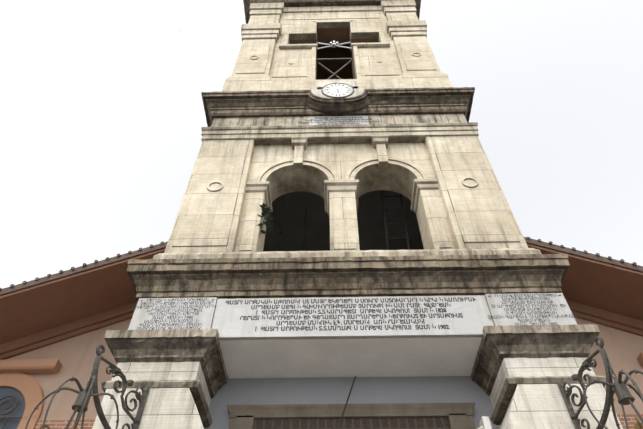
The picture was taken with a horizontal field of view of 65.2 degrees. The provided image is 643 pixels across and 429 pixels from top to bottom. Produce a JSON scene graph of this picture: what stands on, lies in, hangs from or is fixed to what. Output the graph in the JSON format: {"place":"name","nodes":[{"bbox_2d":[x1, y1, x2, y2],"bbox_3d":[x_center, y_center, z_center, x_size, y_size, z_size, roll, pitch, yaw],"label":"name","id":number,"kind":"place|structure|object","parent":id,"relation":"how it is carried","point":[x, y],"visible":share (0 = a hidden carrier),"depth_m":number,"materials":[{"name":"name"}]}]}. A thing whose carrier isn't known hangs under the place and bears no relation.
{"place":"outdoors","nodes":[
{"label":"outdoors","id":0,"kind":"place"},
{"bbox_2d":[38,424,74,428],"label":"lantern bracket","id":1,"kind":"object","parent":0,"point":[48,427],"visible":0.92,"depth_m":3.34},
{"bbox_2d":[128,295,484,328],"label":"molding","id":2,"kind":"structure","parent":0,"point":[332,297],"depth_m":5.13,"materials":[{"name":"grey stone"}]},
{"bbox_2d":[0,0,642,288],"label":"sky","id":3,"kind":"structure","parent":0,"point":[102,112],"materials":[{"name":"white"}]},
{"bbox_2d":[5,317,642,418],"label":"building wall","id":4,"kind":"structure","parent":0,"point":[76,356],"depth_m":5.60,"materials":[{"name":"paint"}]},
{"bbox_2d":[0,299,642,359],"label":"church eaves moulding","id":5,"kind":"object","parent":4,"relation":"attached to","point":[29,343],"depth_m":5.93,"materials":[{"name":"brown wood"}]},
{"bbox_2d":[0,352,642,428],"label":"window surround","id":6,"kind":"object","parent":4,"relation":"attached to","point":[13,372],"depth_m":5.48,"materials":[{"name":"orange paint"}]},
{"bbox_2d":[0,395,21,428],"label":"window grille","id":7,"kind":"object","parent":6,"relation":"in","point":[7,417],"visible":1,"depth_m":5.17,"materials":[{"name":"grey metal"}]},
{"bbox_2d":[0,387,24,428],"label":"window","id":8,"kind":"structure","parent":6,"relation":"in","point":[12,423],"depth_m":5.26,"materials":[{"name":"glass"}]},
{"bbox_2d":[0,237,642,295],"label":"roof edge","id":9,"kind":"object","parent":4,"relation":"on","point":[146,250],"depth_m":5.72,"materials":[{"name":"red tile"}]},
{"bbox_2d":[0,237,636,290],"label":"roof tiles","id":10,"kind":"object","parent":9,"relation":"on","point":[162,242],"visible":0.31,"depth_m":5.74,"materials":[{"name":"brown tile"}]},
{"bbox_2d":[0,244,642,343],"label":"roof eaves","id":11,"kind":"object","parent":9,"relation":"attached to","point":[91,292],"depth_m":5.80,"materials":[{"name":"brown wood"}]},
{"bbox_2d":[34,414,642,428],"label":"brickwork","id":12,"kind":"object","parent":4,"relation":"attached to","point":[89,423],"visible":0.38,"depth_m":5.07,"materials":[{"name":"orange brick"}]},
{"bbox_2d":[225,0,447,80],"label":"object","id":13,"kind":"object","parent":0,"point":[415,52],"visible":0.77,"depth_m":10.57,"materials":[{"name":"beige stone"}]},
{"bbox_2d":[172,135,519,250],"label":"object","id":14,"kind":"object","parent":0,"point":[481,213],"visible":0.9,"depth_m":6.50,"materials":[{"name":"beige stone"}]},
{"bbox_2d":[127,254,569,302],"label":"cornice","id":15,"kind":"structure","parent":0,"point":[422,275],"depth_m":5.22,"materials":[{"name":"beige stone"}]},
{"bbox_2d":[153,248,540,258],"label":"tower plinth","id":16,"kind":"structure","parent":15,"relation":"on","point":[355,253],"depth_m":5.51,"materials":[{"name":"beige stone"}]},
{"bbox_2d":[206,376,498,428],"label":"wall","id":17,"kind":"structure","parent":0,"point":[365,390],"depth_m":5.06,"materials":[{"name":"grey paint"}]},
{"bbox_2d":[227,402,475,428],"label":"door frame","id":18,"kind":"object","parent":17,"relation":"attached to","point":[459,415],"visible":0.96,"depth_m":4.82,"materials":[{"name":"beige stone"}]},
{"bbox_2d":[253,417,450,428],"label":"door","id":19,"kind":"structure","parent":18,"relation":"in","point":[387,423],"depth_m":4.77,"materials":[{"name":"brown wood"}]},
{"bbox_2d":[634,417,642,428],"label":"bracket lantern","id":20,"kind":"object","parent":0,"point":[638,425],"visible":1,"depth_m":3.31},
{"label":"paving","id":21,"kind":"structure","parent":0,"visible":0},
{"bbox_2d":[92,357,622,428],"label":"pillars","id":22,"kind":"structure","parent":21,"relation":"on","point":[536,406],"depth_m":4.27,"materials":[{"name":"white stone"}]},
{"bbox_2d":[25,345,149,428],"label":"lamp bracket","id":23,"kind":"object","parent":22,"relation":"attached to","point":[80,405],"visible":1,"depth_m":3.81,"materials":[{"name":"metal"}]},
{"bbox_2d":[164,136,527,252],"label":"tower walls","id":24,"kind":"structure","parent":22,"relation":"on","point":[340,160],"depth_m":7.07,"materials":[{"name":"beige stone"}]},
{"bbox_2d":[257,203,275,247],"bbox_3d":[-0.691,0.183,6.162,0.234,0.877,0.241,-1,-50,1],"label":"plant","id":25,"kind":"object","parent":24,"relation":"on","point":[266,213],"visible":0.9,"depth_m":6.28,"materials":[{"name":"green plant"}]},
{"bbox_2d":[201,114,478,144],"bbox_3d":[0.309,0.189,9.094,4.220,0.760,4.220,-1,-50,1],"label":"frieze","id":26,"kind":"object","parent":24,"relation":"on","point":[417,128],"depth_m":7.61,"materials":[{"name":"beige stone"}]},
{"bbox_2d":[222,11,452,91],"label":"tower walls","id":27,"kind":"structure","parent":26,"relation":"on","point":[283,83],"depth_m":9.81,"materials":[{"name":"beige stone"}]},
{"bbox_2d":[243,0,420,23],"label":"cornice","id":28,"kind":"structure","parent":27,"relation":"on","point":[301,3],"depth_m":12.53,"materials":[{"name":"stone"}]},
{"bbox_2d":[289,28,378,79],"bbox_3d":[0.306,-2.289,11.806,2.960,4.500,3.230,-1,-50,1],"label":"cross-shaped opening","id":29,"kind":"object","parent":27,"relation":"in","point":[329,35],"visible":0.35,"depth_m":12.82,"materials":[{"name":"black"}]},
{"bbox_2d":[317,41,350,48],"bbox_3d":[0.275,-3.698,10.950,0.737,0.365,0.110,-1,-50,1],"label":"floodlight","id":30,"kind":"object","parent":27,"relation":"attached to","point":[333,44],"visible":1,"depth_m":10.93,"materials":[{"name":"metal"}]},
{"bbox_2d":[317,58,351,79],"bbox_3d":[0.279,-2.862,10.280,0.818,1.500,0.069,-1,-50,1],"label":"metal cross brace","id":31,"kind":"object","parent":27,"relation":"attached to","point":[335,59],"visible":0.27,"depth_m":10.72,"materials":[{"name":"grey metal"}]},
{"bbox_2d":[311,81,363,97],"bbox_3d":[0.270,-1.899,8.386,0.870,0.620,0.409,-1,-50,1],"label":"clock surround","id":32,"kind":"object","parent":26,"relation":"on","point":[316,91],"visible":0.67,"depth_m":8.27,"materials":[{"name":"beige stone"}]},
{"bbox_2d":[323,83,352,96],"bbox_3d":[0.266,-2.025,8.215,0.490,0.490,0.022,-1,-50,1],"label":"clock face","id":33,"kind":"object","parent":32,"relation":"attached to","point":[333,90],"visible":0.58,"depth_m":8.21},
{"bbox_2d":[321,83,353,97],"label":"clock markings","id":34,"kind":"object","parent":33,"relation":"attached to","point":[327,95],"visible":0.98,"depth_m":8.14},
{"bbox_2d":[298,116,376,124],"bbox_3d":[0.271,-1.476,7.919,1.272,0.260,0.001,-1,-50,1],"label":"inscription","id":35,"kind":"object","parent":26,"relation":"attached to","point":[326,119],"visible":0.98,"depth_m":7.92,"materials":[{"name":"black"}]},
{"bbox_2d":[201,87,474,126],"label":"cornice","id":36,"kind":"structure","parent":26,"relation":"on","point":[385,101],"depth_m":8.18,"materials":[{"name":"beige stone"}]},
{"bbox_2d":[309,116,368,124],"bbox_3d":[0.271,-1.444,7.906,0.940,0.360,0.030,-1,-50,1],"label":"inscription plaque","id":37,"kind":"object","parent":26,"relation":"attached to","point":[339,118],"depth_m":7.93,"materials":[{"name":"white stone"}]},
{"bbox_2d":[263,190,423,251],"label":"arched openings","id":38,"kind":"object","parent":24,"relation":"in","point":[296,209],"depth_m":8.56,"materials":[{"name":"black"}]},
{"bbox_2d":[381,190,409,249],"bbox_3d":[1.056,0.255,7.087,0.332,2.403,0.278,-1,-50,1],"label":"ladder","id":39,"kind":"object","parent":24,"relation":"on","point":[404,223],"visible":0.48,"depth_m":7.22,"materials":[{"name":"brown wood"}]},
{"bbox_2d":[337,376,355,428],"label":"cable","id":40,"kind":"object","parent":22,"relation":"attached to","point":[346,402],"visible":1,"depth_m":4.77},
{"bbox_2d":[219,336,481,378],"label":"porch ceiling","id":41,"kind":"structure","parent":22,"relation":"attached to","point":[414,356],"depth_m":4.95,"materials":[{"name":"white paint"}]},
{"bbox_2d":[128,293,576,338],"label":"marble inscription slabs","id":42,"kind":"structure","parent":22,"relation":"attached to","point":[223,316],"depth_m":4.91,"materials":[{"name":"white stone"}]},
{"bbox_2d":[134,298,215,329],"bbox_3d":[-1.461,0.982,4.963,0.842,0.404,0.001,-1,-50,1],"label":"inscription","id":43,"kind":"object","parent":42,"relation":"attached to","point":[175,324],"visible":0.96,"depth_m":4.97,"materials":[{"name":"black"}]},
{"bbox_2d":[226,297,475,330],"bbox_3d":[0.290,0.977,4.929,2.519,0.394,0.001,-1,-50,1],"label":"inscription","id":44,"kind":"object","parent":42,"relation":"attached to","point":[345,311],"visible":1,"depth_m":4.94,"materials":[{"name":"black"}]},
{"bbox_2d":[488,294,576,324],"bbox_3d":[2.043,0.929,4.921,0.868,0.400,0.001,-1,-50,1],"label":"inscription","id":45,"kind":"object","parent":42,"relation":"attached to","point":[544,297],"visible":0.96,"depth_m":4.93,"materials":[{"name":"black"}]},
{"bbox_2d":[101,324,605,427],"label":"pillar capitals","id":46,"kind":"object","parent":22,"relation":"attached to","point":[498,345],"visible":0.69,"depth_m":4.64,"materials":[{"name":"beige stone"}]},
{"bbox_2d":[477,416,491,428],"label":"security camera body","id":47,"kind":"object","parent":22,"relation":"attached to","point":[485,422],"visible":1,"depth_m":4.47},
{"bbox_2d":[557,336,642,428],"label":"lamp bracket","id":48,"kind":"object","parent":22,"relation":"attached to","point":[618,387],"visible":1,"depth_m":3.75,"materials":[{"name":"metal"}]}
]}

